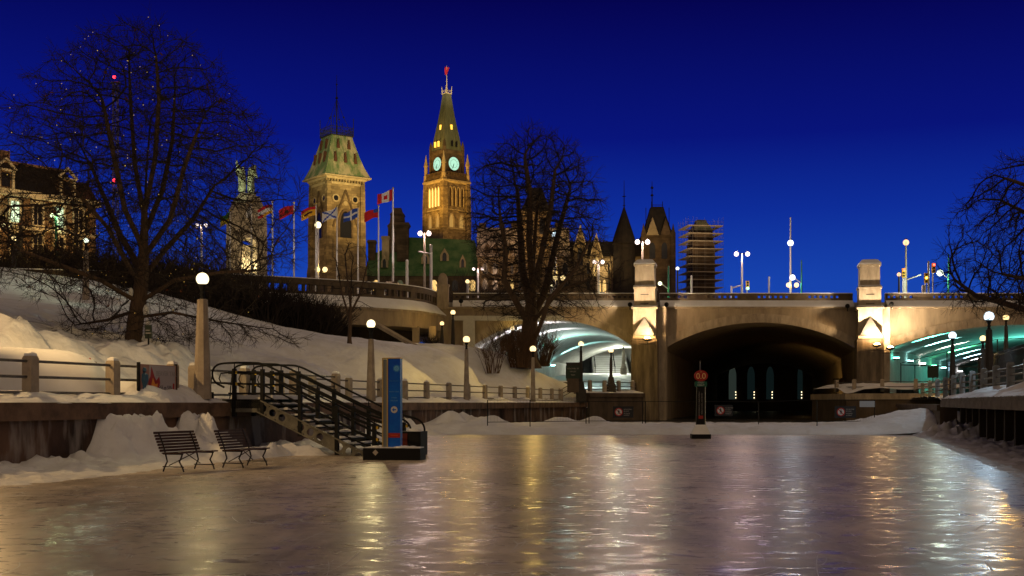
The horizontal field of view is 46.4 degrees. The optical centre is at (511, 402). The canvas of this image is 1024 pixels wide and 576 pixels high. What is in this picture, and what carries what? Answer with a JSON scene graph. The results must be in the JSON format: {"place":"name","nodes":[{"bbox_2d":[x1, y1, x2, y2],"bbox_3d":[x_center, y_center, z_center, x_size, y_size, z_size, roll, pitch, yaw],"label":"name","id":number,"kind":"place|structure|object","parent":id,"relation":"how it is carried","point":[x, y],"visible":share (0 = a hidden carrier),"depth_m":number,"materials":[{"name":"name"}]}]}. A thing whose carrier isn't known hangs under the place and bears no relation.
{"place":"outdoors","nodes":[
{"label":"outdoors","id":0,"kind":"place"},
{"bbox_2d":[0,268,601,402],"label":"snow slope","id":1,"kind":"structure","parent":0,"point":[21,326],"depth_m":71.17,"materials":[{"name":"white snow"}]},
{"bbox_2d":[0,236,100,268],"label":"thicket","id":2,"kind":"object","parent":1,"relation":"on","point":[22,261],"visible":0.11,"depth_m":97.31,"materials":[{"name":"black"}]},
{"bbox_2d":[0,347,104,391],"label":"snow bank","id":3,"kind":"object","parent":1,"relation":"on","point":[45,369],"visible":0.61,"depth_m":32.00,"materials":[{"name":"white snow"}]},
{"bbox_2d":[20,240,120,270],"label":"thicket","id":4,"kind":"object","parent":1,"relation":"on","point":[41,266],"visible":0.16,"depth_m":94.91,"materials":[{"name":"black"}]},
{"bbox_2d":[82,238,89,299],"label":"globe lamp","id":5,"kind":"object","parent":1,"relation":"on","point":[84,297],"visible":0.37,"depth_m":77.87,"materials":[{"name":"metal"}]},
{"bbox_2d":[48,244,157,282],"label":"thicket","id":6,"kind":"object","parent":1,"relation":"on","point":[90,270],"visible":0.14,"depth_m":93.84,"materials":[{"name":"black"}]},
{"bbox_2d":[89,249,184,291],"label":"thicket","id":7,"kind":"object","parent":1,"relation":"on","point":[128,271],"visible":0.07,"depth_m":93.55,"materials":[{"name":"black"}]},
{"bbox_2d":[0,1,316,353],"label":"tree","id":8,"kind":"object","parent":1,"relation":"on","point":[138,296],"visible":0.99,"depth_m":46.87,"materials":[{"name":"brown plant"}]},
{"bbox_2d":[123,251,223,301],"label":"thicket","id":9,"kind":"object","parent":1,"relation":"on","point":[174,276],"visible":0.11,"depth_m":93.11,"materials":[{"name":"black"}]},
{"bbox_2d":[150,256,253,309],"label":"thicket","id":10,"kind":"object","parent":1,"relation":"on","point":[213,295],"visible":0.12,"depth_m":92.48,"materials":[{"name":"black"}]},
{"bbox_2d":[16,268,445,344],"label":"overlook","id":11,"kind":"object","parent":1,"relation":"on","point":[391,317],"visible":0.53,"depth_m":104.28,"materials":[{"name":"concrete"}]},
{"bbox_2d":[187,266,285,318],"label":"thicket","id":12,"kind":"object","parent":1,"relation":"on","point":[231,294],"visible":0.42,"depth_m":92.54,"materials":[{"name":"black"}]},
{"bbox_2d":[226,270,318,325],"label":"thicket","id":13,"kind":"object","parent":1,"relation":"on","point":[275,309],"visible":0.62,"depth_m":93.86,"materials":[{"name":"black"}]},
{"bbox_2d":[263,282,340,330],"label":"thicket","id":14,"kind":"object","parent":1,"relation":"on","point":[297,323],"visible":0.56,"depth_m":95.69,"materials":[{"name":"black"}]},
{"bbox_2d":[289,291,362,335],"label":"thicket","id":15,"kind":"object","parent":1,"relation":"on","point":[327,322],"visible":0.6,"depth_m":97.00,"materials":[{"name":"black"}]},
{"bbox_2d":[322,241,377,343],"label":"tree","id":16,"kind":"object","parent":1,"relation":"on","point":[349,310],"visible":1,"depth_m":79.97,"materials":[{"name":"brown plant"}]},
{"bbox_2d":[471,330,516,373],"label":"shrub","id":17,"kind":"object","parent":1,"relation":"on","point":[486,356],"visible":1,"depth_m":96.95,"materials":[{"name":"plant"}]},
{"bbox_2d":[481,313,519,356],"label":"shrub","id":18,"kind":"object","parent":1,"relation":"on","point":[491,338],"visible":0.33,"depth_m":105.73,"materials":[{"name":"black plant"}]},
{"bbox_2d":[454,316,564,346],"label":"abutment","id":19,"kind":"object","parent":1,"relation":"on","point":[469,326],"visible":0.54,"depth_m":112.15,"materials":[{"name":"concrete"}]},
{"bbox_2d":[491,318,545,367],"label":"shrub","id":20,"kind":"object","parent":1,"relation":"on","point":[519,355],"visible":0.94,"depth_m":98.56,"materials":[{"name":"plant"}]},
{"bbox_2d":[456,117,614,368],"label":"tree","id":21,"kind":"object","parent":1,"relation":"on","point":[531,313],"visible":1,"depth_m":99.39,"materials":[{"name":"brown plant"}]},
{"bbox_2d":[521,320,566,366],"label":"shrub","id":22,"kind":"object","parent":1,"relation":"on","point":[543,359],"visible":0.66,"depth_m":102.60,"materials":[{"name":"plant"}]},
{"bbox_2d":[0,434,1023,575],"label":"ice","id":23,"kind":"structure","parent":0,"point":[307,533],"depth_m":17.22,"materials":[{"name":"grey ice"}]},
{"bbox_2d":[0,403,367,463],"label":"canal wall","id":24,"kind":"structure","parent":23,"relation":"on","point":[28,431],"depth_m":29.59,"materials":[{"name":"stone"}]},
{"bbox_2d":[0,352,178,394],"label":"fence","id":25,"kind":"object","parent":24,"relation":"on","point":[31,377],"visible":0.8,"depth_m":30.05,"materials":[{"name":"concrete"}]},
{"bbox_2d":[137,362,177,390],"bbox_3d":[-10.079,-0.495,34.047,0.260,1.250,2.078,0,0,15],"label":"information board","id":26,"kind":"object","parent":25,"relation":"attached to","point":[163,377],"visible":0.85,"depth_m":33.98,"materials":[{"name":"multicoloured"}]},
{"bbox_2d":[0,381,228,402],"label":"snow","id":27,"kind":"structure","parent":24,"relation":"on","point":[154,394],"depth_m":32.16,"materials":[{"name":"snow"}]},
{"bbox_2d":[194,273,211,398],"bbox_3d":[-9.224,-1.985,35.600,0.499,3.770,0.499,0,0,0],"label":"globe lamp","id":28,"kind":"object","parent":27,"relation":"on","point":[202,377],"visible":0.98,"depth_m":35.45,"materials":[{"name":"concrete"}]},
{"bbox_2d":[188,362,340,396],"bbox_3d":[-8.261,-0.573,41.450,0.260,1.305,10.969,0,0,15],"label":"fence","id":29,"kind":"object","parent":24,"relation":"on","point":[335,376],"visible":0.43,"depth_m":39.28,"materials":[{"name":"concrete"}]},
{"bbox_2d":[366,320,375,400],"bbox_3d":[-5.666,-1.690,48.000,0.370,3.281,0.370,0,0,0],"label":"globe lamp","id":30,"kind":"object","parent":24,"relation":"on","point":[370,392],"visible":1,"depth_m":47.88,"materials":[{"name":"concrete"}]},
{"bbox_2d":[153,430,217,471],"bbox_3d":[-7.556,1.123,27.748,0.729,0.915,1.500,0,0,21],"label":"bench","id":31,"kind":"object","parent":23,"relation":"on","point":[165,437],"visible":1,"depth_m":27.72,"materials":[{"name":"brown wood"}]},
{"bbox_2d":[0,411,428,485],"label":"snow heap","id":32,"kind":"object","parent":23,"relation":"on","point":[123,444],"visible":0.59,"depth_m":30.54,"materials":[{"name":"white snow"}]},
{"bbox_2d":[214,429,269,467],"bbox_3d":[-6.620,1.123,29.375,0.729,0.915,1.500,0,0,17],"label":"bench","id":33,"kind":"object","parent":23,"relation":"on","point":[221,437],"visible":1,"depth_m":29.34,"materials":[{"name":"brown wood"}]},
{"bbox_2d":[211,362,425,455],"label":"staircase","id":34,"kind":"structure","parent":23,"relation":"on","point":[280,403],"depth_m":36.66,"materials":[{"name":"black metal"}]},
{"bbox_2d":[363,358,425,459],"bbox_3d":[-3.292,0.175,33.373,1.640,2.850,0.684,0,0,10],"label":"pylon","id":35,"kind":"object","parent":23,"relation":"on","point":[391,448],"visible":1,"depth_m":33.27,"materials":[{"name":"blue metal"}]},
{"bbox_2d":[365,418,447,439],"bbox_3d":[-5.792,1.096,54.300,3.291,1.047,12.635,0,0,15],"label":"snow heap","id":36,"kind":"object","parent":23,"relation":"on","point":[432,432],"visible":0.18,"depth_m":58.57,"materials":[{"name":"snow"}]},
{"bbox_2d":[402,428,426,454],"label":"stair block","id":37,"kind":"structure","parent":23,"relation":"on","point":[416,437],"depth_m":36.26,"materials":[{"name":"black metal"}]},
{"bbox_2d":[417,408,959,434],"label":"snow bank","id":38,"kind":"structure","parent":23,"relation":"on","point":[894,422],"depth_m":60.27,"materials":[{"name":"white snow"}]},
{"bbox_2d":[487,397,874,426],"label":"barrier fence","id":39,"kind":"object","parent":38,"relation":"on","point":[674,401],"visible":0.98,"depth_m":65.30,"materials":[{"name":"black metal"}]},
{"bbox_2d":[613,406,632,417],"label":"prohibition sign","id":40,"kind":"object","parent":39,"relation":"attached to","point":[622,411],"visible":1,"depth_m":65.32,"materials":[{"name":"black"}]},
{"bbox_2d":[715,405,732,415],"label":"prohibition sign","id":41,"kind":"object","parent":39,"relation":"attached to","point":[723,410],"visible":1,"depth_m":65.92,"materials":[{"name":"black"}]},
{"bbox_2d":[835,406,855,417],"bbox_3d":[17.674,0.504,63.313,1.120,0.620,0.087,0,0,0],"label":"prohibition sign","id":42,"kind":"object","parent":39,"relation":"attached to","point":[845,411],"visible":1,"depth_m":63.32,"materials":[{"name":"black"}]},
{"bbox_2d":[690,361,710,438],"bbox_3d":[8.364,-0.125,53.000,0.840,3.450,0.840,0,0,3],"label":"distance marker","id":43,"kind":"object","parent":23,"relation":"on","point":[700,430],"visible":1,"depth_m":52.82,"materials":[{"name":"black metal"}]},
{"bbox_2d":[913,419,1023,478],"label":"slush edge","id":44,"kind":"object","parent":23,"relation":"on","point":[955,435],"visible":0.87,"depth_m":40.65,"materials":[{"name":"grey snow"}]},
{"bbox_2d":[940,395,1023,445],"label":"canal wall","id":45,"kind":"structure","parent":23,"relation":"on","point":[996,418],"depth_m":43.44,"materials":[{"name":"concrete"}]},
{"bbox_2d":[943,382,1023,398],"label":"snow on slab","id":46,"kind":"structure","parent":45,"relation":"on","point":[1004,391],"depth_m":43.34,"materials":[{"name":"snow"}]},
{"bbox_2d":[984,312,993,386],"bbox_3d":[21.963,-2.268,55.000,0.452,3.837,0.452,0,0,0],"label":"globe lamp","id":47,"kind":"object","parent":46,"relation":"on","point":[988,364],"visible":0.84,"depth_m":54.86,"materials":[{"name":"black metal"}]},
{"bbox_2d":[0,0,1023,342],"label":"sky","id":48,"kind":"structure","parent":0,"point":[858,123],"materials":[{"name":"blue"}]},
{"bbox_2d":[552,373,630,390],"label":"path under arch","id":49,"kind":"structure","parent":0,"point":[597,379],"depth_m":151.19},
{"bbox_2d":[590,353,628,372],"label":"stone stairs","id":50,"kind":"structure","parent":49,"relation":"on","point":[599,363],"depth_m":178.20,"materials":[{"name":"stone"}]},
{"bbox_2d":[609,411,918,433],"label":"canal ice under bridge","id":51,"kind":"structure","parent":0,"point":[785,416],"depth_m":132.20,"materials":[{"name":"ice"}]},
{"bbox_2d":[582,349,630,372],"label":"retaining wall","id":52,"kind":"structure","parent":51,"relation":"on","point":[586,365],"depth_m":186.00,"materials":[{"name":"concrete"}]},
{"bbox_2d":[586,393,644,420],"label":"canal wall","id":53,"kind":"structure","parent":51,"relation":"on","point":[604,410],"depth_m":106.97,"materials":[{"name":"stone"}]},
{"bbox_2d":[607,348,615,391],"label":"globe lamp","id":54,"kind":"object","parent":53,"relation":"on","point":[612,386],"visible":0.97,"depth_m":107.75,"materials":[{"name":"black metal"}]},
{"bbox_2d":[436,259,1023,419],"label":"bridge","id":55,"kind":"structure","parent":51,"relation":"on","point":[823,341],"depth_m":113.00,"materials":[{"name":"concrete"}]},
{"bbox_2d":[436,273,449,308],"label":"bollard pedestal","id":56,"kind":"object","parent":55,"relation":"on","point":[443,285],"visible":0.97,"depth_m":112.70,"materials":[{"name":"stone"}]},
{"bbox_2d":[452,259,540,297],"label":"bush","id":57,"kind":"object","parent":55,"relation":"on","point":[485,284],"visible":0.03,"depth_m":164.20,"materials":[{"name":"black plant"}]},
{"bbox_2d":[734,251,749,292],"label":"street lamp","id":58,"kind":"object","parent":55,"relation":"on","point":[736,253],"visible":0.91,"depth_m":131.91,"materials":[{"name":"silver metal"}]},
{"bbox_2d":[786,217,798,292],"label":"street lamp","id":59,"kind":"object","parent":55,"relation":"on","point":[790,244],"visible":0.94,"depth_m":133.90,"materials":[{"name":"silver metal"}]},
{"bbox_2d":[717,363,812,410],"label":"end wall","id":60,"kind":"structure","parent":51,"relation":"on","point":[777,386],"depth_m":229.00,"materials":[{"name":"stone"}]},
{"bbox_2d":[729,368,735,398],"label":"window","id":61,"kind":"structure","parent":60,"relation":"in","point":[732,373],"depth_m":228.96,"materials":[{"name":"glass"}]},
{"bbox_2d":[747,367,754,398],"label":"window","id":62,"kind":"structure","parent":60,"relation":"in","point":[750,375],"depth_m":228.96,"materials":[{"name":"glass"}]},
{"bbox_2d":[766,367,773,398],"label":"window","id":63,"kind":"structure","parent":60,"relation":"in","point":[769,375],"depth_m":228.96,"materials":[{"name":"glass"}]},
{"bbox_2d":[797,369,802,398],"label":"window","id":64,"kind":"structure","parent":60,"relation":"in","point":[800,375],"depth_m":228.96,"materials":[{"name":"glass"}]},
{"bbox_2d":[810,393,948,420],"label":"quay","id":65,"kind":"structure","parent":51,"relation":"on","point":[885,403],"depth_m":99.39,"materials":[{"name":"concrete"}]},
{"bbox_2d":[816,382,968,392],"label":"snow on quay","id":66,"kind":"structure","parent":65,"relation":"on","point":[845,388],"depth_m":100.89,"materials":[{"name":"snow"}]},
{"bbox_2d":[834,378,948,391],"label":"fence","id":67,"kind":"object","parent":66,"relation":"on","point":[854,386],"visible":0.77,"depth_m":99.90,"materials":[{"name":"concrete"}]},
{"bbox_2d":[900,338,1023,392],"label":"railing","id":68,"kind":"object","parent":66,"relation":"on","point":[946,366],"visible":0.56,"depth_m":111.18,"materials":[{"name":"teal metal"}]},
{"bbox_2d":[896,404,957,424],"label":"canal wall","id":69,"kind":"structure","parent":51,"relation":"on","point":[944,414],"depth_m":58.39,"materials":[{"name":"concrete"}]},
{"bbox_2d":[966,355,1019,392],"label":"retaining wall","id":70,"kind":"structure","parent":51,"relation":"on","point":[968,369],"depth_m":178.00,"materials":[{"name":"concrete"}]},
{"bbox_2d":[913,395,942,399],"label":"bank","id":71,"kind":"structure","parent":0,"point":[941,396],"depth_m":79.97,"materials":[{"name":"snow"}]},
{"bbox_2d":[927,366,938,392],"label":"notice board","id":72,"kind":"object","parent":71,"relation":"on","point":[932,372],"visible":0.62,"depth_m":109.96,"materials":[{"name":"grey"}]},
{"bbox_2d":[948,332,956,395],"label":"globe lamp","id":73,"kind":"object","parent":71,"relation":"on","point":[952,336],"visible":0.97,"depth_m":70.90,"materials":[{"name":"black metal"}]},
{"bbox_2d":[921,359,1023,399],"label":"fence","id":74,"kind":"object","parent":71,"relation":"on","point":[1009,375],"visible":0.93,"depth_m":57.33,"materials":[{"name":"metal"}]},
{"bbox_2d":[923,147,1023,323],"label":"tree","id":75,"kind":"object","parent":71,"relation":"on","point":[1017,305],"visible":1,"depth_m":44.05,"materials":[{"name":"brown plant"}]},
{"bbox_2d":[980,336,984,369],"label":"globe lamp","id":76,"kind":"object","parent":71,"relation":"on","point":[982,338],"visible":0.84,"depth_m":75.90,"materials":[{"name":"black metal"}]},
{"bbox_2d":[978,344,1023,388],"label":"iron railing","id":77,"kind":"object","parent":71,"relation":"on","point":[1009,355],"visible":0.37,"depth_m":71.31,"materials":[{"name":"black"}]},
{"bbox_2d":[999,315,1008,377],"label":"globe lamp","id":78,"kind":"object","parent":71,"relation":"on","point":[1006,334],"visible":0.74,"depth_m":83.91,"materials":[{"name":"black metal"}]},
{"bbox_3d":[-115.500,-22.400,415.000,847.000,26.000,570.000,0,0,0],"label":"hill","id":79,"kind":"structure","parent":0,"visible":0},
{"bbox_2d":[0,150,100,253],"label":"mansard building","id":80,"kind":"structure","parent":79,"relation":"on","point":[12,184],"depth_m":155.47,"materials":[{"name":"brown stone"}]},
{"bbox_2d":[111,77,119,251],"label":"lattice mast","id":81,"kind":"object","parent":79,"relation":"on","point":[113,99],"visible":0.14,"depth_m":399.76,"materials":[{"name":"silver metal"}]},
{"bbox_2d":[226,160,266,286],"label":"war memorial","id":82,"kind":"object","parent":79,"relation":"on","point":[263,229],"visible":0.27,"depth_m":198.55,"materials":[{"name":"stone"}]},
{"bbox_2d":[302,80,371,292],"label":"mansard tower","id":83,"kind":"structure","parent":79,"relation":"on","point":[338,175],"depth_m":281.57,"materials":[{"name":"stone"}]},
{"bbox_2d":[340,211,350,237],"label":"window","id":84,"kind":"structure","parent":83,"relation":"in","point":[345,227],"depth_m":281.15,"materials":[{"name":"black"}]},
{"bbox_2d":[367,208,476,301],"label":"green roof wing","id":85,"kind":"structure","parent":79,"relation":"on","point":[449,256],"depth_m":307.88,"materials":[{"name":"green metal"}]},
{"bbox_2d":[422,67,470,239],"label":"clock tower","id":86,"kind":"structure","parent":79,"relation":"on","point":[444,190],"depth_m":496.55,"materials":[{"name":"stone"}]},
{"bbox_2d":[426,261,517,301],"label":"bush","id":87,"kind":"object","parent":79,"relation":"on","point":[461,289],"visible":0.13,"depth_m":158.54,"materials":[{"name":"black plant"}]},
{"bbox_2d":[476,186,675,301],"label":"gabled block","id":88,"kind":"structure","parent":79,"relation":"on","point":[660,235],"depth_m":289.40,"materials":[{"name":"stone"}]},
{"bbox_2d":[582,250,634,297],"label":"tree","id":89,"kind":"object","parent":79,"relation":"on","point":[612,279],"visible":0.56,"depth_m":199.83,"materials":[{"name":"brown plant"}]},
{"bbox_2d":[678,218,722,297],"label":"scaffolded tower","id":90,"kind":"structure","parent":79,"relation":"on","point":[700,258],"depth_m":332.01,"materials":[{"name":"metal"}]},
{"label":"plaza","id":91,"kind":"structure","parent":0,"visible":0},
{"bbox_2d":[0,191,49,260],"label":"tree","id":92,"kind":"object","parent":91,"relation":"on","point":[21,218],"visible":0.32,"depth_m":111.88,"materials":[{"name":"brown plant"}]},
{"bbox_2d":[30,188,115,256],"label":"tree","id":93,"kind":"object","parent":91,"relation":"on","point":[73,230],"visible":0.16,"depth_m":114.87,"materials":[{"name":"brown plant"}]},
{"bbox_2d":[279,202,294,276],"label":"flagpole","id":94,"kind":"object","parent":91,"relation":"on","point":[287,208],"visible":0.66,"depth_m":109.96,"materials":[{"name":"white"}]},
{"bbox_2d":[301,203,316,290],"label":"flagpole","id":95,"kind":"object","parent":91,"relation":"on","point":[313,210],"visible":0.9,"depth_m":111.46,"materials":[{"name":"white"}]},
{"bbox_2d":[317,220,327,277],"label":"street lamp","id":96,"kind":"object","parent":91,"relation":"on","point":[324,269],"visible":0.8,"depth_m":123.91,"materials":[{"name":"silver metal"}]},
{"bbox_2d":[322,205,337,278],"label":"flagpole","id":97,"kind":"object","parent":91,"relation":"on","point":[330,214],"visible":0.98,"depth_m":112.96,"materials":[{"name":"white"}]},
{"bbox_2d":[344,206,358,293],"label":"flagpole","id":98,"kind":"object","parent":91,"relation":"on","point":[352,214],"visible":0.99,"depth_m":114.46,"materials":[{"name":"white"}]},
{"bbox_2d":[364,205,378,281],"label":"flagpole","id":99,"kind":"object","parent":91,"relation":"on","point":[370,214],"visible":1,"depth_m":116.94,"materials":[{"name":"white"}]},
{"bbox_2d":[386,281,397,295],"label":"flag plinth","id":100,"kind":"structure","parent":91,"relation":"on","point":[396,282],"depth_m":118.85,"materials":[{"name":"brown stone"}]},
{"bbox_2d":[377,187,393,280],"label":"flagpole","id":101,"kind":"object","parent":100,"relation":"on","point":[388,196],"visible":0.98,"depth_m":119.94,"materials":[{"name":"white"}]},
{"bbox_2d":[418,230,430,287],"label":"street lamp","id":102,"kind":"object","parent":91,"relation":"on","point":[420,233],"visible":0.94,"depth_m":123.91,"materials":[{"name":"metal"}]},
{"label":"ground","id":103,"kind":"structure","parent":0,"visible":0},
{"bbox_2d":[365,403,587,426],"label":"canal wall","id":104,"kind":"structure","parent":103,"relation":"on","point":[508,412],"depth_m":79.78,"materials":[{"name":"stone"}]},
{"bbox_2d":[275,374,381,397],"bbox_3d":[-8.053,-0.603,54.450,0.260,1.305,11.769,0,0,15],"label":"fence","id":105,"kind":"object","parent":104,"relation":"on","point":[348,380],"visible":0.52,"depth_m":55.87,"materials":[{"name":"concrete"}]},
{"bbox_2d":[352,395,570,402],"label":"snow on far wall","id":106,"kind":"structure","parent":104,"relation":"on","point":[460,399],"depth_m":73.41,"materials":[{"name":"snow"}]},
{"bbox_2d":[463,336,469,400],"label":"globe lamp","id":107,"kind":"object","parent":104,"relation":"on","point":[466,339],"visible":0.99,"depth_m":72.88,"materials":[{"name":"concrete"}]},
{"bbox_2d":[402,379,562,400],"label":"fence","id":108,"kind":"object","parent":104,"relation":"on","point":[448,385],"visible":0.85,"depth_m":76.55,"materials":[{"name":"concrete"}]},
{"bbox_2d":[530,346,535,401],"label":"globe lamp","id":109,"kind":"object","parent":104,"relation":"on","point":[532,350],"visible":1,"depth_m":85.88,"materials":[{"name":"concrete"}]},
{"bbox_2d":[576,341,585,402],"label":"globe lamp","id":110,"kind":"object","parent":104,"relation":"on","point":[581,394],"visible":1,"depth_m":103.23,"materials":[{"name":"black metal"}]},
{"bbox_2d":[558,379,635,398],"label":"fence","id":111,"kind":"object","parent":104,"relation":"on","point":[604,386],"visible":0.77,"depth_m":107.14,"materials":[{"name":"concrete"}]},
{"bbox_2d":[566,365,579,391],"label":"notice board","id":112,"kind":"object","parent":111,"relation":"attached to","point":[572,374],"visible":1,"depth_m":102.95,"materials":[{"name":"brown"}]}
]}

